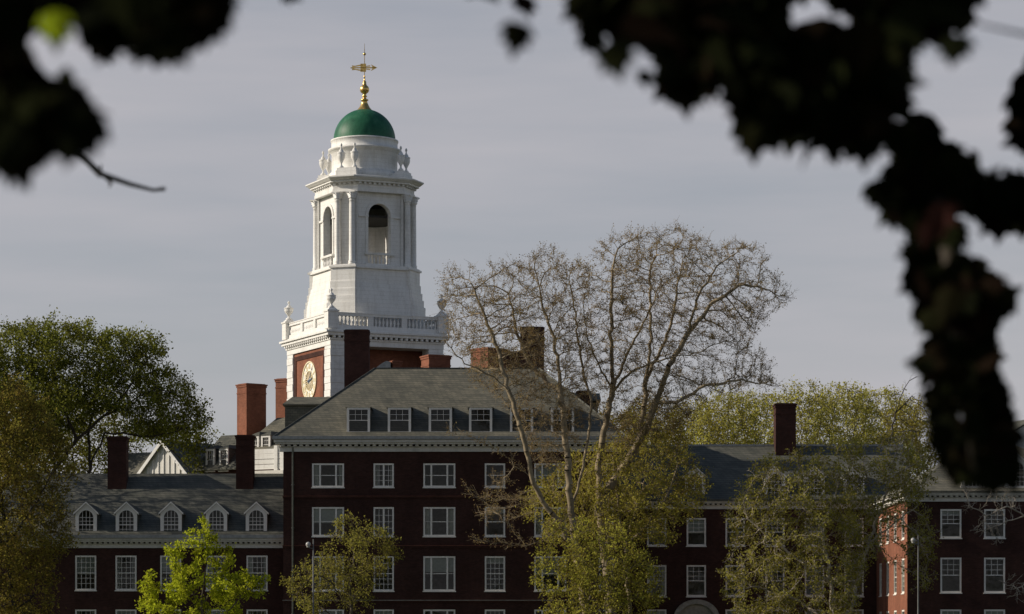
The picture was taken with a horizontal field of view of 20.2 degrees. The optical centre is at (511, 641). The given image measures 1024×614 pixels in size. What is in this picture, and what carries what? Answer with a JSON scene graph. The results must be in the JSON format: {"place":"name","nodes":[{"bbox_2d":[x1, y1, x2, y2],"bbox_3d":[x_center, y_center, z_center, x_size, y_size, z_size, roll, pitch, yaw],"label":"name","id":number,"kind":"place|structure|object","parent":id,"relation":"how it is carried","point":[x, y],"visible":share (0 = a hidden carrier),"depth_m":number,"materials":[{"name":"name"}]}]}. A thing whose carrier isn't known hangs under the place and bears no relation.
{"place":"outdoors","nodes":[
{"label":"outdoors","id":0,"kind":"place"},
{"bbox_2d":[0,0,1023,479],"label":"sky","id":1,"kind":"structure","parent":0,"point":[509,156],"materials":[{"name":"grey"}]},
{"label":"ground","id":2,"kind":"structure","parent":0,"visible":0},
{"bbox_2d":[0,370,88,613],"bbox_3d":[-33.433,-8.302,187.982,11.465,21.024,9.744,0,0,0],"label":"young tree","id":3,"kind":"object","parent":2,"relation":"on","point":[12,589],"visible":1,"depth_m":187.22,"materials":[{"name":"green plant"}]},
{"bbox_2d":[0,382,151,493],"bbox_3d":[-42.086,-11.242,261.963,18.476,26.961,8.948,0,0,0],"label":"dense tree","id":4,"kind":"object","parent":2,"relation":"on","point":[81,448],"visible":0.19,"depth_m":261.08,"materials":[{"name":"green plant"}]},
{"bbox_2d":[0,307,214,474],"bbox_3d":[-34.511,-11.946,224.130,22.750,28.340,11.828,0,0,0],"label":"spreading tree","id":5,"kind":"object","parent":2,"relation":"on","point":[55,364],"visible":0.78,"depth_m":222.26,"materials":[{"name":"green plant"}]},
{"bbox_2d":[0,435,282,613],"bbox_3d":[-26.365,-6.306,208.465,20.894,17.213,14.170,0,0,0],"label":"brick wing","id":6,"kind":"structure","parent":2,"relation":"on","point":[125,523],"depth_m":202.22,"materials":[{"name":"brown brick"}]},
{"bbox_2d":[74,556,96,590],"bbox_3d":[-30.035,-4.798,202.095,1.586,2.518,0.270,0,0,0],"label":"window","id":7,"kind":"structure","parent":6,"relation":"in","point":[84,565],"depth_m":202.21,"materials":[{"name":"paint"}]},
{"bbox_2d":[75,609,95,613],"bbox_3d":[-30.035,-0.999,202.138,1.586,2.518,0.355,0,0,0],"label":"window","id":8,"kind":"structure","parent":6,"relation":"in","point":[77,611],"depth_m":202.01,"materials":[{"name":"paint"}]},
{"bbox_2d":[115,556,136,590],"bbox_3d":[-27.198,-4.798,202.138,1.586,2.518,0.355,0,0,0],"label":"window","id":9,"kind":"structure","parent":6,"relation":"in","point":[134,558],"depth_m":202.11,"materials":[{"name":"paint"}]},
{"bbox_2d":[115,609,136,613],"bbox_3d":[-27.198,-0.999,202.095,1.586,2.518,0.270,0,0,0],"label":"window","id":10,"kind":"structure","parent":6,"relation":"in","point":[117,611],"depth_m":202.01,"materials":[{"name":"paint"}]},
{"bbox_2d":[160,556,180,590],"bbox_3d":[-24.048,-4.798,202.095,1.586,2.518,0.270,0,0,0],"label":"window","id":11,"kind":"structure","parent":6,"relation":"in","point":[163,567],"depth_m":202.11,"materials":[{"name":"paint"}]},
{"bbox_2d":[205,556,226,590],"bbox_3d":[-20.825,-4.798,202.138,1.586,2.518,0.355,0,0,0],"label":"window","id":12,"kind":"structure","parent":6,"relation":"in","point":[209,570],"depth_m":202.30,"materials":[{"name":"paint"}]},
{"bbox_2d":[211,609,225,613],"bbox_3d":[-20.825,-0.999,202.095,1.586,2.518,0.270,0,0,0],"label":"window","id":13,"kind":"structure","parent":6,"relation":"in","point":[217,611],"depth_m":202.21,"materials":[{"name":"paint"}]},
{"bbox_2d":[247,556,267,590],"bbox_3d":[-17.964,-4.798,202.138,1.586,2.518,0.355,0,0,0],"label":"window","id":14,"kind":"structure","parent":6,"relation":"in","point":[250,562],"depth_m":202.11,"materials":[{"name":"paint"}]},
{"bbox_2d":[247,609,267,613],"bbox_3d":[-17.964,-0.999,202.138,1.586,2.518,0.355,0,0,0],"label":"window","id":15,"kind":"structure","parent":6,"relation":"in","point":[248,610],"depth_m":202.01,"materials":[{"name":"paint"}]},
{"bbox_2d":[129,440,212,473],"bbox_3d":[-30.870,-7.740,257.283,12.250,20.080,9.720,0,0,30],"label":"gabled house","id":16,"kind":"structure","parent":2,"relation":"on","point":[161,460],"depth_m":252.30,"materials":[{"name":"white"}]},
{"bbox_2d":[128,423,224,473],"bbox_3d":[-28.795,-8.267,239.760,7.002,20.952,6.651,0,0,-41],"label":"dense tree","id":17,"kind":"object","parent":2,"relation":"on","point":[188,442],"visible":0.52,"depth_m":239.80,"materials":[{"name":"green plant"}]},
{"bbox_2d":[134,513,270,613],"bbox_3d":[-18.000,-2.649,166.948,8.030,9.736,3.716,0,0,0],"label":"young tree","id":18,"kind":"object","parent":2,"relation":"on","point":[181,589],"visible":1,"depth_m":166.84,"materials":[{"name":"green plant"}]},
{"bbox_2d":[193,435,235,473],"bbox_3d":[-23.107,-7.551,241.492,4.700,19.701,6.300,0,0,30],"label":"wing","id":19,"kind":"structure","parent":2,"relation":"on","point":[221,458],"depth_m":239.35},
{"bbox_2d":[235,378,287,473],"bbox_3d":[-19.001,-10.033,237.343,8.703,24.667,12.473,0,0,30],"label":"hall","id":20,"kind":"structure","parent":2,"relation":"on","point":[251,408],"depth_m":236.06,"materials":[{"name":"brick"}]},
{"bbox_2d":[306,539,313,613],"bbox_3d":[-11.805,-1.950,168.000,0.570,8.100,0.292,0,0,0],"label":"street lamp","id":21,"kind":"object","parent":2,"relation":"on","point":[308,544],"visible":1,"depth_m":167.96,"materials":[{"name":"grey metal"}]},
{"bbox_2d":[279,509,404,613],"bbox_3d":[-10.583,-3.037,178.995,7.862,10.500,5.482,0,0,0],"label":"young tree","id":22,"kind":"object","parent":2,"relation":"on","point":[350,597],"visible":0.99,"depth_m":178.60,"materials":[{"name":"green plant"}]},
{"bbox_2d":[279,43,451,399],"bbox_3d":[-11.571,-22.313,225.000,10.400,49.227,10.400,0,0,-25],"label":"clock tower","id":23,"kind":"structure","parent":2,"relation":"on","point":[365,273],"depth_m":222.40,"materials":[{"name":"paint"}]},
{"bbox_2d":[272,327,627,613],"bbox_3d":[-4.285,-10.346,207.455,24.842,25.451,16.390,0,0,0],"label":"brick hall","id":24,"kind":"structure","parent":2,"relation":"on","point":[377,446],"depth_m":200.00,"materials":[{"name":"brick"}]},
{"bbox_2d":[311,507,343,536],"bbox_3d":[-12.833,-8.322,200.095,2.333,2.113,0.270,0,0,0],"label":"window","id":25,"kind":"structure","parent":24,"relation":"in","point":[320,515],"depth_m":200.24,"materials":[{"name":"paint"}]},
{"bbox_2d":[311,463,344,487],"bbox_3d":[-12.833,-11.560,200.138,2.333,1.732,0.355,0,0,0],"label":"window","id":26,"kind":"structure","parent":24,"relation":"in","point":[316,467],"depth_m":200.05,"materials":[{"name":"paint"}]},
{"bbox_2d":[312,556,344,591],"bbox_3d":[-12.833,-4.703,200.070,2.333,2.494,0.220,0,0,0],"label":"window","id":27,"kind":"structure","parent":24,"relation":"in","point":[323,590],"depth_m":200.00,"materials":[{"name":"paint"}]},
{"bbox_2d":[316,609,343,613],"bbox_3d":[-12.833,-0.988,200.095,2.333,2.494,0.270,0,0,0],"label":"window","id":28,"kind":"structure","parent":24,"relation":"in","point":[332,611],"depth_m":200.05,"materials":[{"name":"paint"}]},
{"bbox_2d":[373,609,393,613],"bbox_3d":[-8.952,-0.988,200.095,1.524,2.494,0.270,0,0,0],"label":"window","id":29,"kind":"structure","parent":24,"relation":"in","point":[375,611],"depth_m":200.00,"materials":[{"name":"paint"}]},
{"bbox_2d":[373,463,394,487],"bbox_3d":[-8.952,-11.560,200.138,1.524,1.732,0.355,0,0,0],"label":"window","id":30,"kind":"structure","parent":24,"relation":"in","point":[375,465],"depth_m":200.05,"materials":[{"name":"paint"}]},
{"bbox_2d":[373,507,394,536],"bbox_3d":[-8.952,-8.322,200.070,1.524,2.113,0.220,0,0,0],"label":"window","id":31,"kind":"structure","parent":24,"relation":"in","point":[374,508],"depth_m":200.00,"materials":[{"name":"paint"}]},
{"bbox_2d":[373,556,394,591],"bbox_3d":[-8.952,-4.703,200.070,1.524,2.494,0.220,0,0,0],"label":"window","id":32,"kind":"structure","parent":24,"relation":"in","point":[375,590],"depth_m":200.00,"materials":[{"name":"paint"}]},
{"bbox_2d":[423,609,454,613],"bbox_3d":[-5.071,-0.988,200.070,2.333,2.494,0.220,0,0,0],"label":"window","id":33,"kind":"structure","parent":24,"relation":"in","point":[424,610],"depth_m":200.00,"materials":[{"name":"paint"}]},
{"bbox_2d":[423,463,455,487],"bbox_3d":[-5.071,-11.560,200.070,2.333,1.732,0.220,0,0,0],"label":"window","id":34,"kind":"structure","parent":24,"relation":"in","point":[424,464],"depth_m":200.00,"materials":[{"name":"paint"}]},
{"bbox_2d":[423,507,455,536],"bbox_3d":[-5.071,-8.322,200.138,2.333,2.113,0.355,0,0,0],"label":"window","id":35,"kind":"structure","parent":24,"relation":"in","point":[427,511],"depth_m":200.05,"materials":[{"name":"paint"}]},
{"bbox_2d":[423,556,455,591],"bbox_3d":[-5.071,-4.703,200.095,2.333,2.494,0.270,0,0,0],"label":"window","id":36,"kind":"structure","parent":24,"relation":"in","point":[431,564],"depth_m":200.05,"materials":[{"name":"paint"}]},
{"bbox_2d":[484,463,505,487],"bbox_3d":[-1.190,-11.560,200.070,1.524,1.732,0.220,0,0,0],"label":"window","id":37,"kind":"structure","parent":24,"relation":"in","point":[503,464],"depth_m":200.00,"materials":[{"name":"paint"}]},
{"bbox_2d":[484,507,505,536],"bbox_3d":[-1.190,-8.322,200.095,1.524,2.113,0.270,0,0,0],"label":"window","id":38,"kind":"structure","parent":24,"relation":"in","point":[502,510],"depth_m":200.00,"materials":[{"name":"paint"}]},
{"bbox_2d":[484,556,505,591],"bbox_3d":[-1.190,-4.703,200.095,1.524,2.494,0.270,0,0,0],"label":"window","id":39,"kind":"structure","parent":24,"relation":"in","point":[490,560],"depth_m":200.00,"materials":[{"name":"paint"}]},
{"bbox_2d":[485,609,504,613],"bbox_3d":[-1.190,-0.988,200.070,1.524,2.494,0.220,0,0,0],"label":"window","id":40,"kind":"structure","parent":24,"relation":"in","point":[490,610],"depth_m":200.00,"materials":[{"name":"paint"}]},
{"bbox_2d":[534,463,565,487],"bbox_3d":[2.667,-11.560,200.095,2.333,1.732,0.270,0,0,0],"label":"window","id":41,"kind":"structure","parent":24,"relation":"in","point":[544,471],"depth_m":200.24,"materials":[{"name":"paint"}]},
{"bbox_2d":[534,507,565,536],"bbox_3d":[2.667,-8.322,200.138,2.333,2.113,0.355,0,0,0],"label":"window","id":42,"kind":"structure","parent":24,"relation":"in","point":[537,526],"depth_m":200.07,"materials":[{"name":"paint"}]},
{"bbox_2d":[534,556,565,591],"bbox_3d":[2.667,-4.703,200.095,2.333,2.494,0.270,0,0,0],"label":"window","id":43,"kind":"structure","parent":24,"relation":"in","point":[551,572],"depth_m":200.09,"materials":[{"name":"paint"}]},
{"bbox_2d":[534,609,565,613],"bbox_3d":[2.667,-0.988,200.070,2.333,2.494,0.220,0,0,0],"label":"window","id":44,"kind":"structure","parent":24,"relation":"in","point":[535,610],"depth_m":200.00,"materials":[{"name":"paint"}]},
{"bbox_2d":[0,0,1023,499],"bbox_3d":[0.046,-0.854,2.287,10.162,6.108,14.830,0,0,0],"label":"leafy tree","id":45,"kind":"object","parent":2,"relation":"on","point":[828,86],"visible":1,"depth_m":4.11,"materials":[{"name":"black plant"}]},
{"bbox_2d":[429,241,601,612],"bbox_3d":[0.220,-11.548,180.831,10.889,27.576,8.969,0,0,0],"label":"plane tree","id":46,"kind":"object","parent":2,"relation":"on","point":[557,387],"visible":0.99,"depth_m":180.45,"materials":[{"name":"brown plant"}]},
{"bbox_2d":[527,514,669,613],"bbox_3d":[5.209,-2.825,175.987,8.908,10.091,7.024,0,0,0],"label":"young tree","id":47,"kind":"object","parent":2,"relation":"on","point":[579,577],"visible":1,"depth_m":175.22,"materials":[{"name":"green plant"}]},
{"bbox_2d":[515,411,713,611],"bbox_3d":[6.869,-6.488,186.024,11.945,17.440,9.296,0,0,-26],"label":"young tree","id":48,"kind":"object","parent":2,"relation":"on","point":[634,497],"visible":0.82,"depth_m":185.10,"materials":[{"name":"green plant"}]},
{"bbox_2d":[598,398,653,443],"bbox_3d":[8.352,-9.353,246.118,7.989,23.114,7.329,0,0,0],"label":"budding tree","id":49,"kind":"object","parent":2,"relation":"on","point":[624,430],"visible":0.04,"depth_m":245.15,"materials":[{"name":"green plant"}]},
{"bbox_2d":[617,394,692,443],"bbox_3d":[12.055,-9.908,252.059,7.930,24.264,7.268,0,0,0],"label":"budding tree","id":50,"kind":"object","parent":2,"relation":"on","point":[671,415],"visible":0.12,"depth_m":251.33,"materials":[{"name":"green plant"}]},
{"bbox_2d":[572,215,796,613],"bbox_3d":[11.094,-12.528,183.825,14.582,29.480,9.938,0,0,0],"label":"plane tree","id":51,"kind":"object","parent":2,"relation":"on","point":[662,382],"visible":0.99,"depth_m":183.41,"materials":[{"name":"brown plant"}]},
{"bbox_2d":[653,396,727,443],"bbox_3d":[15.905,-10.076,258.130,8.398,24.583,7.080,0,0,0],"label":"budding tree","id":52,"kind":"object","parent":2,"relation":"on","point":[689,420],"visible":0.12,"depth_m":257.12,"materials":[{"name":"green plant"}]},
{"bbox_2d":[683,386,767,443],"bbox_3d":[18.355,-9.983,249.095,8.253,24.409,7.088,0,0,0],"label":"budding tree","id":53,"kind":"object","parent":2,"relation":"on","point":[709,438],"visible":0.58,"depth_m":248.33,"materials":[{"name":"green plant"}]},
{"bbox_2d":[715,388,802,443],"bbox_3d":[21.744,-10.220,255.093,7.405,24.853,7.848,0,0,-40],"label":"budding tree","id":54,"kind":"object","parent":2,"relation":"on","point":[762,406],"visible":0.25,"depth_m":254.18,"materials":[{"name":"green plant"}]},
{"bbox_2d":[618,403,909,613],"bbox_3d":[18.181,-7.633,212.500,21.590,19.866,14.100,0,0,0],"label":"brick wing","id":55,"kind":"structure","parent":2,"relation":"on","point":[690,562],"depth_m":206.00,"materials":[{"name":"brown brick"}]},
{"bbox_2d":[647,609,665,613],"bbox_3d":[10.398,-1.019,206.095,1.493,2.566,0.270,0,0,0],"label":"window","id":56,"kind":"structure","parent":55,"relation":"in","point":[659,611],"depth_m":206.04,"materials":[{"name":"paint"}]},
{"bbox_2d":[647,518,666,546],"bbox_3d":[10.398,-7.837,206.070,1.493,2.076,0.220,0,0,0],"label":"window","id":57,"kind":"structure","parent":55,"relation":"in","point":[649,545],"depth_m":206.04,"materials":[{"name":"paint"}]},
{"bbox_2d":[647,565,666,596],"bbox_3d":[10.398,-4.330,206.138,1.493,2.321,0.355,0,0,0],"label":"window","id":58,"kind":"structure","parent":55,"relation":"in","point":[663,566],"depth_m":206.09,"materials":[{"name":"paint"}]},
{"bbox_2d":[686,518,706,546],"bbox_3d":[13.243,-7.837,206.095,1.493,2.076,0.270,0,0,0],"label":"window","id":59,"kind":"structure","parent":55,"relation":"in","point":[696,526],"depth_m":206.24,"materials":[{"name":"paint"}]},
{"bbox_2d":[686,565,706,596],"bbox_3d":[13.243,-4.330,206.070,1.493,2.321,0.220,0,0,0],"label":"window","id":60,"kind":"structure","parent":55,"relation":"in","point":[693,566],"depth_m":206.04,"materials":[{"name":"paint"}]},
{"bbox_2d":[674,599,718,613],"bbox_3d":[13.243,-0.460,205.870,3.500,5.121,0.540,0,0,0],"label":"doorway","id":61,"kind":"structure","parent":55,"relation":"in","point":[696,606],"depth_m":205.89,"materials":[{"name":"stone"}]},
{"bbox_2d":[725,565,744,596],"bbox_3d":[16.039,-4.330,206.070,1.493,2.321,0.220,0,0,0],"label":"window","id":62,"kind":"structure","parent":55,"relation":"in","point":[726,565],"depth_m":206.04,"materials":[{"name":"paint"}]},
{"bbox_2d":[726,609,744,613],"bbox_3d":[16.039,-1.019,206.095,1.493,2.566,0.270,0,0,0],"label":"window","id":63,"kind":"structure","parent":55,"relation":"in","point":[728,611],"depth_m":206.04,"materials":[{"name":"paint"}]},
{"bbox_2d":[726,518,745,546],"bbox_3d":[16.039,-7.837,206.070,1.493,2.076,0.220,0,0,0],"label":"window","id":64,"kind":"structure","parent":55,"relation":"in","point":[733,545],"depth_m":206.04,"materials":[{"name":"paint"}]},
{"bbox_2d":[765,518,783,546],"bbox_3d":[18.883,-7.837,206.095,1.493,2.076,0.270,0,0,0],"label":"window","id":65,"kind":"structure","parent":55,"relation":"in","point":[780,521],"depth_m":206.04,"materials":[{"name":"paint"}]},
{"bbox_2d":[765,565,783,596],"bbox_3d":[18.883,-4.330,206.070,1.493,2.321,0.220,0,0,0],"label":"window","id":66,"kind":"structure","parent":55,"relation":"in","point":[777,565],"depth_m":206.04,"materials":[{"name":"paint"}]},
{"bbox_2d":[805,609,820,613],"bbox_3d":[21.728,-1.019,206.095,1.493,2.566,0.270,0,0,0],"label":"window","id":67,"kind":"structure","parent":55,"relation":"in","point":[809,612],"depth_m":206.24,"materials":[{"name":"paint"}]},
{"bbox_2d":[804,518,823,546],"bbox_3d":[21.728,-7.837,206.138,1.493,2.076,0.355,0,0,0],"label":"window","id":68,"kind":"structure","parent":55,"relation":"in","point":[806,518],"depth_m":206.29,"materials":[{"name":"paint"}]},
{"bbox_2d":[805,565,824,596],"bbox_3d":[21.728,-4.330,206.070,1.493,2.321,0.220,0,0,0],"label":"window","id":69,"kind":"structure","parent":55,"relation":"in","point":[811,565],"depth_m":206.04,"materials":[{"name":"paint"}]},
{"bbox_2d":[844,518,863,546],"bbox_3d":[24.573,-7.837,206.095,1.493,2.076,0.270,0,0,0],"label":"window","id":70,"kind":"structure","parent":55,"relation":"in","point":[860,518],"depth_m":206.04,"materials":[{"name":"paint"}]},
{"bbox_2d":[844,565,863,596],"bbox_3d":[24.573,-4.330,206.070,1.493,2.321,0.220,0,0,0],"label":"window","id":71,"kind":"structure","parent":55,"relation":"in","point":[862,595],"depth_m":206.04,"materials":[{"name":"paint"}]},
{"bbox_2d":[846,609,863,613],"bbox_3d":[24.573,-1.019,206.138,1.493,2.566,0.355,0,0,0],"label":"window","id":72,"kind":"structure","parent":55,"relation":"in","point":[861,611],"depth_m":206.04,"materials":[{"name":"paint"}]},
{"bbox_2d":[715,439,866,613],"bbox_3d":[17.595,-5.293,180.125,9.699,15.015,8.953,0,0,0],"label":"young tree","id":73,"kind":"object","parent":2,"relation":"on","point":[777,597],"visible":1,"depth_m":179.25,"materials":[{"name":"green plant"}]},
{"bbox_2d":[757,375,849,443],"bbox_3d":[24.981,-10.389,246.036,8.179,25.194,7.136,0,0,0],"label":"budding tree","id":74,"kind":"object","parent":2,"relation":"on","point":[819,417],"visible":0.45,"depth_m":245.36,"materials":[{"name":"green plant"}]},
{"bbox_2d":[798,381,885,443],"bbox_3d":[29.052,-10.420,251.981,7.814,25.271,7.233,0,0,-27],"label":"budding tree","id":75,"kind":"object","parent":2,"relation":"on","point":[846,410],"visible":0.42,"depth_m":251.13,"materials":[{"name":"green plant"}]},
{"bbox_2d":[840,382,923,472],"bbox_3d":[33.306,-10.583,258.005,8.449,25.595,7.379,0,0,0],"label":"budding tree","id":76,"kind":"object","parent":2,"relation":"on","point":[885,391],"visible":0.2,"depth_m":257.53,"materials":[{"name":"green plant"}]},
{"bbox_2d":[832,426,943,611],"bbox_3d":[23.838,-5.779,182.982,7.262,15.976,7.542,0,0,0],"label":"young tree","id":77,"kind":"object","parent":2,"relation":"on","point":[878,510],"visible":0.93,"depth_m":182.50,"materials":[{"name":"green plant"}]},
{"bbox_2d":[875,393,936,475],"bbox_3d":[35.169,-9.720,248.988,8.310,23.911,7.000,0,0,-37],"label":"budding tree","id":78,"kind":"object","parent":2,"relation":"on","point":[910,422],"visible":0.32,"depth_m":248.23,"materials":[{"name":"green plant"}]},
{"bbox_2d":[888,376,925,443],"bbox_3d":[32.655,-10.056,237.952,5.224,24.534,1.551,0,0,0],"label":"bare snag","id":79,"kind":"object","parent":2,"relation":"on","point":[896,411],"visible":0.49,"depth_m":237.98,"materials":[{"name":"brown plant"}]},
{"bbox_2d":[911,535,918,613],"bbox_3d":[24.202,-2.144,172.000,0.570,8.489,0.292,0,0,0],"label":"street lamp","id":80,"kind":"object","parent":2,"relation":"on","point":[913,540],"visible":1,"depth_m":171.97,"materials":[{"name":"grey metal"}]},
{"bbox_2d":[870,448,1023,613],"bbox_3d":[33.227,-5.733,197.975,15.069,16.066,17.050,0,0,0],"label":"brick pavilion","id":81,"kind":"structure","parent":2,"relation":"on","point":[969,565],"depth_m":190.00,"materials":[{"name":"brick"}]},
{"bbox_2d":[879,563,881,596],"bbox_3d":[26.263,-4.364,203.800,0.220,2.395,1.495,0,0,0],"label":"window","id":82,"kind":"structure","parent":81,"relation":"in","point":[880,563],"depth_m":204.09,"materials":[{"name":"paint"}]},
{"bbox_2d":[886,562,888,595],"bbox_3d":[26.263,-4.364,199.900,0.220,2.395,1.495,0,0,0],"label":"window","id":83,"kind":"structure","parent":81,"relation":"in","point":[887,562],"depth_m":200.49,"materials":[{"name":"paint"}]},
{"bbox_2d":[893,514,896,542],"bbox_3d":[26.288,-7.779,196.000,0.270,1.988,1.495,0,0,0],"label":"window","id":84,"kind":"structure","parent":81,"relation":"in","point":[895,536],"depth_m":196.56,"materials":[{"name":"paint"}]},
{"bbox_2d":[893,561,896,594],"bbox_3d":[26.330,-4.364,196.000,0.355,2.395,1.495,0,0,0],"label":"window","id":85,"kind":"structure","parent":81,"relation":"in","point":[895,566],"depth_m":196.56,"materials":[{"name":"paint"}]},
{"bbox_2d":[901,511,903,540],"bbox_3d":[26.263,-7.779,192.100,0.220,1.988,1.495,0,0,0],"label":"window","id":86,"kind":"structure","parent":81,"relation":"in","point":[902,511],"depth_m":192.66,"materials":[{"name":"paint"}]},
{"bbox_2d":[901,558,903,593],"bbox_3d":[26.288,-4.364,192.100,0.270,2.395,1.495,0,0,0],"label":"window","id":87,"kind":"structure","parent":81,"relation":"in","point":[903,558],"depth_m":192.66,"materials":[{"name":"paint"}]},
{"bbox_2d":[940,609,960,613],"bbox_3d":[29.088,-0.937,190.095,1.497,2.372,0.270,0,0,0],"label":"window","id":88,"kind":"structure","parent":81,"relation":"in","point":[942,611],"depth_m":190.09,"materials":[{"name":"paint"}]},
{"bbox_2d":[940,509,961,538],"bbox_3d":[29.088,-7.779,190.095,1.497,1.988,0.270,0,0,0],"label":"window","id":89,"kind":"structure","parent":81,"relation":"in","point":[943,512],"depth_m":190.00,"materials":[{"name":"paint"}]},
{"bbox_2d":[940,558,961,593],"bbox_3d":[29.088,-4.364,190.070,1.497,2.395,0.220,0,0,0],"label":"window","id":90,"kind":"structure","parent":81,"relation":"in","point":[941,592],"depth_m":190.00,"materials":[{"name":"paint"}]},
{"bbox_2d":[983,509,1005,538],"bbox_3d":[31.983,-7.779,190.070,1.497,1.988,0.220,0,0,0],"label":"window","id":91,"kind":"structure","parent":81,"relation":"in","point":[985,537],"depth_m":190.00,"materials":[{"name":"paint"}]},
{"bbox_2d":[983,558,1005,593],"bbox_3d":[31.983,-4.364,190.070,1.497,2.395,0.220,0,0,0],"label":"window","id":92,"kind":"structure","parent":81,"relation":"in","point":[985,592],"depth_m":190.00,"materials":[{"name":"paint"}]},
{"bbox_2d":[984,609,1004,613],"bbox_3d":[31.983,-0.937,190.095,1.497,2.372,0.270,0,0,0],"label":"window","id":93,"kind":"structure","parent":81,"relation":"in","point":[986,611],"depth_m":190.00,"materials":[{"name":"paint"}]},
{"bbox_2d":[959,472,1023,603],"bbox_3d":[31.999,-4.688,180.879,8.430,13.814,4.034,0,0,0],"label":"bare tree","id":94,"kind":"object","parent":2,"relation":"on","point":[1001,508],"visible":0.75,"depth_m":180.90,"materials":[{"name":"grey plant"}]},
{"bbox_2d":[1017,420,1023,447],"bbox_3d":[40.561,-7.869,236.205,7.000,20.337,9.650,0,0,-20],"label":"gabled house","id":95,"kind":"structure","parent":2,"relation":"on","point":[1021,424],"depth_m":231.73,"materials":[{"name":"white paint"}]}
]}

